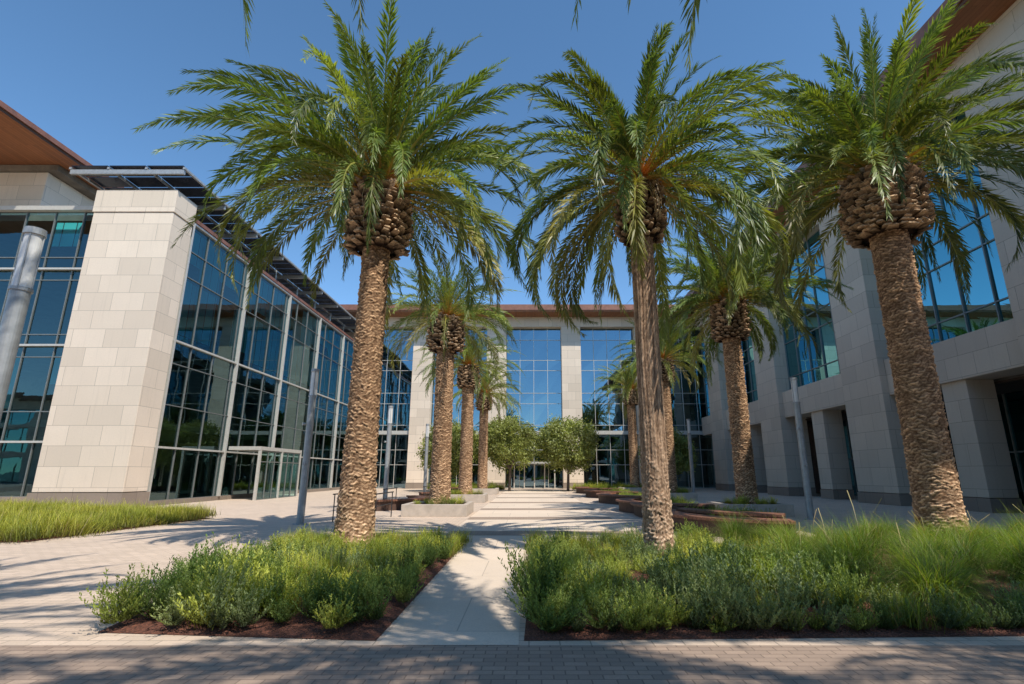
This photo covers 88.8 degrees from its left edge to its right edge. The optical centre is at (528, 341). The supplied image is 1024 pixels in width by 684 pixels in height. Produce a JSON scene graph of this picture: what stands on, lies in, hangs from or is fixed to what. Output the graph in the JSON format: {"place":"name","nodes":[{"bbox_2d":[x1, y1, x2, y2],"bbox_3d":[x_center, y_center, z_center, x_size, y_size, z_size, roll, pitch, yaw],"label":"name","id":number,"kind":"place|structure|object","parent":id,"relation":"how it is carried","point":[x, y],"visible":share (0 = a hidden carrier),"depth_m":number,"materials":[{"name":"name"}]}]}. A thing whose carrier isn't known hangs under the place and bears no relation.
{"place":"outdoors","nodes":[
{"label":"outdoors","id":0,"kind":"place"},
{"bbox_2d":[378,542,524,644],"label":"footpath","id":1,"kind":"structure","parent":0,"point":[463,599],"depth_m":6.44,"materials":[{"name":"concrete"}]},
{"bbox_2d":[0,0,944,303],"label":"sky","id":2,"kind":"structure","parent":0,"point":[87,73],"materials":[{"name":"blue"}]},
{"bbox_2d":[340,304,674,309],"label":"roof fascia","id":3,"kind":"structure","parent":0,"point":[529,306],"depth_m":58.64,"materials":[{"name":"metal"}]},
{"bbox_2d":[0,645,1023,683],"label":"sidewalk","id":4,"kind":"structure","parent":0,"point":[511,664],"depth_m":4.50,"materials":[{"name":"concrete"}]},
{"bbox_2d":[240,0,369,56],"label":"palm tree","id":5,"kind":"object","parent":4,"relation":"on","point":[246,7],"visible":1,"depth_m":6.18,"materials":[{"name":"green plant"}]},
{"bbox_2d":[571,0,699,73],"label":"palm tree","id":6,"kind":"object","parent":4,"relation":"on","point":[693,14],"visible":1,"depth_m":6.23,"materials":[{"name":"green plant"}]},
{"bbox_2d":[0,488,1023,644],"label":"plaza paving","id":7,"kind":"structure","parent":0,"point":[44,583],"depth_m":10.58,"materials":[{"name":"beige concrete"}]},
{"bbox_2d":[0,226,46,420],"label":"lamp post","id":8,"kind":"object","parent":7,"relation":"on","point":[20,289],"visible":1,"depth_m":7.40,"materials":[{"name":"metal"}]},
{"bbox_2d":[2,518,208,541],"bbox_3d":[-17.800,6.000,17.567,12.400,0.100,11.400,0,-14,0],"label":"planting bed","id":9,"kind":"object","parent":7,"relation":"on","point":[37,539],"visible":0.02,"depth_m":14.01,"materials":[{"name":"brown soil"}]},
{"bbox_2d":[0,494,220,543],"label":"grass strip","id":10,"kind":"object","parent":9,"relation":"on","point":[19,521],"depth_m":15.72,"materials":[{"name":"green plant"}]},
{"bbox_2d":[0,487,339,507],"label":"plinth","id":11,"kind":"structure","parent":7,"relation":"on","point":[128,497],"depth_m":24.60,"materials":[{"name":"stone"}]},
{"bbox_2d":[0,173,196,491],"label":"stone pier","id":12,"kind":"structure","parent":11,"relation":"on","point":[100,434],"depth_m":26.03,"materials":[{"name":"stone"}]},
{"bbox_2d":[0,100,353,345],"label":"roof fascia","id":13,"kind":"structure","parent":12,"relation":"attached to","point":[34,127],"depth_m":31.32,"materials":[{"name":"grey metal"}]},
{"bbox_2d":[0,108,115,189],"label":"soffit","id":14,"kind":"structure","parent":13,"relation":"attached to","point":[21,143],"depth_m":29.45,"materials":[{"name":"brown wood"}]},
{"bbox_2d":[69,167,355,339],"bbox_3d":[-21.200,-4.392,43.635,6.120,1.580,33.500,0,-14,0],"label":"trellis frame","id":15,"kind":"object","parent":13,"relation":"attached to","point":[120,172],"visible":0.27,"depth_m":31.25,"materials":[{"name":"metal"}]},
{"bbox_2d":[72,165,355,331],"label":"solar panels","id":16,"kind":"object","parent":15,"relation":"on","point":[196,196],"visible":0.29,"depth_m":31.40,"materials":[{"name":"black glass"}]},
{"bbox_2d":[0,165,351,495],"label":"interior","id":17,"kind":"object","parent":7,"relation":"on","point":[28,396],"visible":0.16,"depth_m":41.59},
{"bbox_2d":[0,215,346,450],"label":"floor slabs","id":18,"kind":"structure","parent":17,"relation":"attached to","point":[51,299],"depth_m":34.14,"materials":[{"name":"grey concrete"}]},
{"bbox_2d":[4,223,352,408],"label":"blinds","id":19,"kind":"object","parent":17,"relation":"attached to","point":[66,234],"visible":0.6,"depth_m":36.44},
{"bbox_2d":[0,206,353,500],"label":"mullions","id":20,"kind":"object","parent":7,"relation":"on","point":[58,334],"visible":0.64,"depth_m":32.73,"materials":[{"name":"grey metal"}]},
{"bbox_2d":[99,543,463,639],"bbox_3d":[-3.550,3.759,8.686,4.100,0.120,7.320,0,-14,0],"label":"planting bed","id":21,"kind":"object","parent":7,"relation":"on","point":[300,626],"visible":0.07,"depth_m":5.46,"materials":[{"name":"brown soil"}]},
{"bbox_2d":[79,523,472,629],"bbox_3d":[-3.396,3.465,8.848,4.548,0.997,7.769,0,-14,0],"label":"shrub bed","id":22,"kind":"object","parent":21,"relation":"on","point":[222,588],"visible":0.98,"depth_m":6.06,"materials":[{"name":"green plant"}]},
{"bbox_2d":[132,0,549,544],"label":"palm tree","id":23,"kind":"object","parent":21,"relation":"on","point":[377,224],"visible":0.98,"depth_m":12.32,"materials":[{"name":"green plant"}]},
{"bbox_2d":[292,368,318,524],"bbox_3d":[-7.400,3.415,17.495,0.456,5.100,0.456,0,-14,0],"label":"lamp post","id":24,"kind":"object","parent":7,"relation":"on","point":[313,389],"visible":0.98,"depth_m":17.38,"materials":[{"name":"metal"}]},
{"bbox_2d":[332,493,337,521],"bbox_3d":[-6.600,5.875,18.733,0.044,0.932,2.500,0,-14,0],"label":"handrail","id":25,"kind":"object","parent":7,"relation":"on","point":[334,506],"visible":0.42,"depth_m":17.68,"materials":[{"name":"metal"}]},
{"bbox_2d":[375,491,393,516],"bbox_3d":[-5.200,5.875,18.733,0.044,0.932,2.500,0,-14,0],"label":"handrail","id":26,"kind":"object","parent":7,"relation":"on","point":[385,504],"visible":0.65,"depth_m":19.13,"materials":[{"name":"metal"}]},
{"bbox_2d":[383,406,392,498],"bbox_3d":[-7.400,5.900,27.388,0.456,5.100,0.456,0,-14,0],"label":"lamp post","id":27,"kind":"object","parent":7,"relation":"on","point":[388,445],"visible":0.78,"depth_m":27.35,"materials":[{"name":"metal"}]},
{"bbox_2d":[383,488,396,499],"bbox_3d":[-6.400,7.215,24.067,0.044,0.932,2.500,0,-14,0],"label":"handrail","id":28,"kind":"object","parent":7,"relation":"on","point":[389,488],"visible":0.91,"depth_m":23.91,"materials":[{"name":"metal"}]},
{"bbox_2d":[376,495,428,510],"bbox_3d":[-5.788,7.728,25.164,1.706,0.470,5.356,-1,-14,5],"label":"wooden bench","id":29,"kind":"object","parent":7,"relation":"on","point":[397,504],"visible":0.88,"depth_m":23.21,"materials":[{"name":"brown wood"}]},
{"bbox_2d":[423,424,429,491],"bbox_3d":[-7.400,8.458,37.572,0.456,5.100,0.456,0,-14,0],"label":"lamp post","id":30,"kind":"object","parent":7,"relation":"on","point":[426,455],"visible":0.81,"depth_m":37.53,"materials":[{"name":"metal"}]},
{"bbox_2d":[419,490,454,499],"bbox_3d":[-5.788,10.043,34.378,1.706,0.470,5.356,-1,-14,5],"label":"wooden bench","id":31,"kind":"object","parent":7,"relation":"on","point":[423,493],"visible":0.11,"depth_m":32.09,"materials":[{"name":"brown wood"}]},
{"bbox_2d":[401,494,473,516],"bbox_3d":[-3.600,6.457,21.061,2.500,0.936,2.500,0,-14,0],"label":"stone planter","id":32,"kind":"object","parent":7,"relation":"on","point":[451,507],"visible":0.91,"depth_m":19.82,"materials":[{"name":"concrete"}]},
{"bbox_2d":[384,251,520,503],"bbox_3d":[-3.648,1.541,22.235,7.044,11.244,6.891,0,-14,0],"label":"palm tree","id":33,"kind":"object","parent":32,"relation":"in","point":[446,332],"visible":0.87,"depth_m":22.14,"materials":[{"name":"green plant"}]},
{"bbox_2d":[414,417,478,485],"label":"olive tree","id":34,"kind":"object","parent":7,"relation":"on","point":[455,443],"visible":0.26,"depth_m":46.96,"materials":[{"name":"green plant"}]},
{"bbox_2d":[450,488,487,502],"bbox_3d":[-3.700,8.839,30.308,2.500,0.821,2.596,0,-14,0],"label":"stone planter","id":35,"kind":"object","parent":7,"relation":"on","point":[478,497],"visible":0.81,"depth_m":29.05,"materials":[{"name":"concrete"}]},
{"bbox_2d":[412,323,525,493],"bbox_3d":[-3.633,3.988,31.565,7.034,11.044,6.932,0,-14,0],"label":"palm tree","id":36,"kind":"object","parent":35,"relation":"in","point":[468,381],"visible":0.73,"depth_m":31.21,"materials":[{"name":"green plant"}]},
{"bbox_2d":[472,484,498,494],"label":"stone planter","id":37,"kind":"object","parent":7,"relation":"on","point":[491,490],"visible":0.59,"depth_m":40.20,"materials":[{"name":"concrete"}]},
{"bbox_2d":[453,358,523,488],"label":"palm tree","id":38,"kind":"object","parent":37,"relation":"in","point":[483,405],"visible":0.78,"depth_m":42.33,"materials":[{"name":"green plant"}]},
{"bbox_2d":[405,483,641,488],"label":"plinth","id":39,"kind":"structure","parent":7,"relation":"on","point":[413,485],"depth_m":55.91,"materials":[{"name":"stone"}]},
{"bbox_2d":[337,317,694,482],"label":"stone piers","id":40,"kind":"structure","parent":39,"relation":"on","point":[420,409],"depth_m":58.85,"materials":[{"name":"stone"}]},
{"bbox_2d":[326,310,695,316],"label":"soffit","id":41,"kind":"structure","parent":40,"relation":"on","point":[533,313],"depth_m":59.36,"materials":[{"name":"brown wood"}]},
{"bbox_2d":[379,329,703,487],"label":"mullions","id":42,"kind":"object","parent":40,"relation":"attached to","point":[547,360],"visible":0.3,"depth_m":59.41,"materials":[{"name":"metal"}]},
{"bbox_2d":[376,329,715,487],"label":"glass","id":43,"kind":"object","parent":42,"relation":"attached to","point":[539,404],"visible":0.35,"depth_m":58.98,"materials":[{"name":"blue glass"}]},
{"bbox_2d":[426,480,640,489],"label":"hedge","id":44,"kind":"object","parent":7,"relation":"on","point":[500,487],"visible":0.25,"depth_m":52.35,"materials":[{"name":"green plant"}]},
{"bbox_2d":[379,431,702,487],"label":"mullions","id":45,"kind":"object","parent":7,"relation":"on","point":[600,433],"visible":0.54,"depth_m":57.60,"materials":[{"name":"metal"}]},
{"bbox_2d":[533,414,601,490],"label":"olive tree","id":46,"kind":"object","parent":7,"relation":"on","point":[566,457],"visible":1,"depth_m":47.91,"materials":[{"name":"green plant"}]},
{"bbox_2d":[575,487,618,493],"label":"wooden bench","id":47,"kind":"object","parent":7,"relation":"on","point":[580,490],"visible":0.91,"depth_m":41.95,"materials":[{"name":"brown wood"}]},
{"bbox_2d":[584,489,637,497],"bbox_3d":[5.089,10.316,35.468,2.200,0.470,6.246,5,-15,-20],"label":"wooden bench","id":48,"kind":"object","parent":7,"relation":"on","point":[590,493],"visible":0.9,"depth_m":34.71,"materials":[{"name":"brown wood"}]},
{"bbox_2d":[601,486,629,490],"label":"shrub bed","id":49,"kind":"object","parent":7,"relation":"on","point":[613,489],"visible":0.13,"depth_m":40.16,"materials":[{"name":"green plant"}]},
{"bbox_2d":[596,492,641,504],"bbox_3d":[5.089,8.611,28.679,2.200,0.470,6.246,5,-15,-20],"label":"wooden bench","id":50,"kind":"object","parent":7,"relation":"on","point":[607,497],"visible":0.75,"depth_m":27.97,"materials":[{"name":"brown wood"}]},
{"bbox_2d":[618,483,641,492],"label":"stone planter","id":51,"kind":"object","parent":7,"relation":"on","point":[631,488],"visible":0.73,"depth_m":43.64,"materials":[{"name":"concrete"}]},
{"bbox_2d":[589,355,673,487],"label":"palm tree","id":52,"kind":"object","parent":51,"relation":"in","point":[632,401],"visible":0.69,"depth_m":45.49,"materials":[{"name":"green plant"}]},
{"bbox_2d":[618,491,641,495],"bbox_3d":[6.463,9.665,32.989,2.623,0.704,3.713,0,-14,0],"label":"shrub bed","id":53,"kind":"object","parent":7,"relation":"on","point":[627,493],"visible":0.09,"depth_m":32.00,"materials":[{"name":"green plant"}]},
{"bbox_2d":[616,498,714,513],"bbox_3d":[5.089,6.906,21.890,2.200,0.470,6.246,5,-15,-20],"label":"wooden bench","id":54,"kind":"object","parent":7,"relation":"on","point":[625,505],"visible":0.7,"depth_m":21.55,"materials":[{"name":"brown wood"}]},
{"bbox_2d":[638,426,698,478],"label":"olive tree","id":55,"kind":"object","parent":7,"relation":"on","point":[681,449],"visible":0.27,"depth_m":49.72,"materials":[{"name":"green plant"}]},
{"bbox_2d":[641,494,699,503],"bbox_3d":[6.517,7.666,25.327,2.914,0.794,3.859,0,-14,0],"label":"shrub bed","id":56,"kind":"object","parent":7,"relation":"on","point":[677,500],"visible":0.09,"depth_m":24.84,"materials":[{"name":"green plant"}]},
{"bbox_2d":[670,487,697,500],"bbox_3d":[9.007,9.417,32.691,2.713,0.862,2.500,0,-14,0],"label":"stone planter","id":57,"kind":"object","parent":7,"relation":"on","point":[687,494],"visible":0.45,"depth_m":31.46,"materials":[{"name":"concrete"}]},
{"bbox_2d":[609,317,722,492],"bbox_3d":[9.226,4.025,34.273,7.851,12.292,7.843,0,-14,0],"label":"palm tree","id":58,"kind":"object","parent":57,"relation":"in","point":[668,373],"visible":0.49,"depth_m":33.85,"materials":[{"name":"green plant"}]},
{"bbox_2d":[686,419,695,492],"bbox_3d":[10.600,7.605,34.177,0.456,5.100,0.456,0,-14,0],"label":"lamp post","id":59,"kind":"object","parent":7,"relation":"on","point":[690,457],"visible":0.77,"depth_m":34.12,"materials":[{"name":"metal"}]},
{"bbox_2d":[630,502,785,520],"bbox_3d":[5.387,5.874,17.784,1.788,0.470,7.369,6,-15,-23],"label":"wooden bench","id":60,"kind":"object","parent":7,"relation":"on","point":[638,509],"visible":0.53,"depth_m":15.92,"materials":[{"name":"brown wood"}]},
{"bbox_2d":[685,504,779,514],"bbox_3d":[6.545,5.734,17.569,2.667,0.708,4.044,0,-14,0],"label":"shrub bed","id":61,"kind":"object","parent":7,"relation":"on","point":[719,508],"visible":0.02,"depth_m":17.33,"materials":[{"name":"green plant"}]},
{"bbox_2d":[671,507,795,535],"bbox_3d":[4.964,5.229,15.216,2.090,0.470,6.064,4,-15,-17],"label":"wooden bench","id":62,"kind":"object","parent":7,"relation":"on","point":[704,521],"visible":0.53,"depth_m":13.74,"materials":[{"name":"brown wood"}]},
{"bbox_2d":[706,493,794,516],"bbox_3d":[8.800,6.490,21.070,2.500,0.877,2.553,0,-14,0],"label":"stone planter","id":63,"kind":"object","parent":7,"relation":"on","point":[773,506],"visible":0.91,"depth_m":19.86,"materials":[{"name":"concrete"}]},
{"bbox_2d":[627,226,853,503],"bbox_3d":[8.608,0.828,22.435,8.633,12.724,8.320,7,-16,-27],"label":"palm tree","id":64,"kind":"object","parent":63,"relation":"in","point":[734,332],"visible":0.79,"depth_m":22.16,"materials":[{"name":"green plant"}]},
{"bbox_2d":[498,517,1023,640],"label":"shrub bed","id":65,"kind":"object","parent":7,"relation":"on","point":[558,580],"visible":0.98,"depth_m":5.81,"materials":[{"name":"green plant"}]},
{"bbox_2d":[487,20,807,555],"bbox_3d":[2.645,-1.066,10.994,7.163,10.825,7.276,0,-14,0],"label":"palm tree","id":66,"kind":"object","parent":65,"relation":"on","point":[633,205],"visible":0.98,"depth_m":10.69,"materials":[{"name":"green plant"}]},
{"bbox_2d":[698,0,1023,533],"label":"palm tree","id":67,"kind":"object","parent":65,"relation":"on","point":[887,211],"visible":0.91,"depth_m":13.82,"materials":[{"name":"green plant"}]},
{"bbox_2d":[710,490,1023,634],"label":"ornamental grass","id":68,"kind":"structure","parent":65,"relation":"on","point":[957,556],"depth_m":8.19,"materials":[{"name":"green plant"}]},
{"bbox_2d":[790,377,816,519],"bbox_3d":[10.000,3.829,19.144,0.456,5.100,0.456,0,-14,0],"label":"lamp post","id":69,"kind":"object","parent":7,"relation":"on","point":[803,456],"visible":0.98,"depth_m":19.02,"materials":[{"name":"metal"}]},
{"bbox_2d":[716,484,1023,512],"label":"plinth","id":70,"kind":"structure","parent":7,"relation":"on","point":[978,504],"depth_m":27.29,"materials":[{"name":"stone"}]},
{"bbox_2d":[691,0,1023,497],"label":"stone piers","id":71,"kind":"structure","parent":70,"relation":"on","point":[972,366],"depth_m":28.29,"materials":[{"name":"stone"}]},
{"bbox_2d":[680,0,1015,313],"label":"soffit","id":72,"kind":"structure","parent":71,"relation":"on","point":[972,13],"depth_m":21.13,"materials":[{"name":"brown wood"}]},
{"bbox_2d":[700,110,1023,507],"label":"mullions","id":73,"kind":"object","parent":71,"relation":"attached to","point":[996,301],"visible":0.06,"depth_m":25.54,"materials":[{"name":"grey metal"}]},
{"bbox_2d":[701,110,1023,505],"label":"glass","id":74,"kind":"object","parent":73,"relation":"on","point":[948,304],"visible":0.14,"depth_m":25.14,"materials":[{"name":"blue glass"}]},
{"bbox_2d":[805,376,1023,493],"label":"arcade wall","id":75,"kind":"structure","parent":7,"relation":"on","point":[1009,385],"depth_m":35.45,"materials":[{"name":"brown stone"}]},
{"bbox_2d":[441,489,642,541],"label":"central walk","id":76,"kind":"structure","parent":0,"point":[519,524],"depth_m":18.55,"materials":[{"name":"concrete"}]},
{"bbox_2d":[475,413,540,490],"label":"olive tree","id":77,"kind":"object","parent":76,"relation":"on","point":[500,437],"visible":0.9,"depth_m":47.82,"materials":[{"name":"green plant"}]},
{"bbox_2d":[450,493,639,534],"bbox_3d":[0.400,8.690,28.079,5.200,0.001,29.500,0,-14,0],"label":"paving band","id":78,"kind":"object","parent":76,"relation":"on","point":[509,532],"visible":0.8,"depth_m":18.91,"materials":[{"name":"grey concrete"}]},
{"bbox_2d":[685,0,962,295],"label":"roof fascia","id":79,"kind":"structure","parent":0,"point":[919,34],"depth_m":22.52,"materials":[{"name":"metal"}]},
{"bbox_3d":[25.300,0.353,31.823,7.400,17.980,52.900,0,-14,0],"label":"interior","id":80,"kind":"object","parent":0,"visible":0},
{"bbox_2d":[806,374,1023,418],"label":"floor slabs","id":81,"kind":"structure","parent":80,"relation":"attached to","point":[1009,377],"depth_m":22.70,"materials":[{"name":"grey concrete"}]}
]}

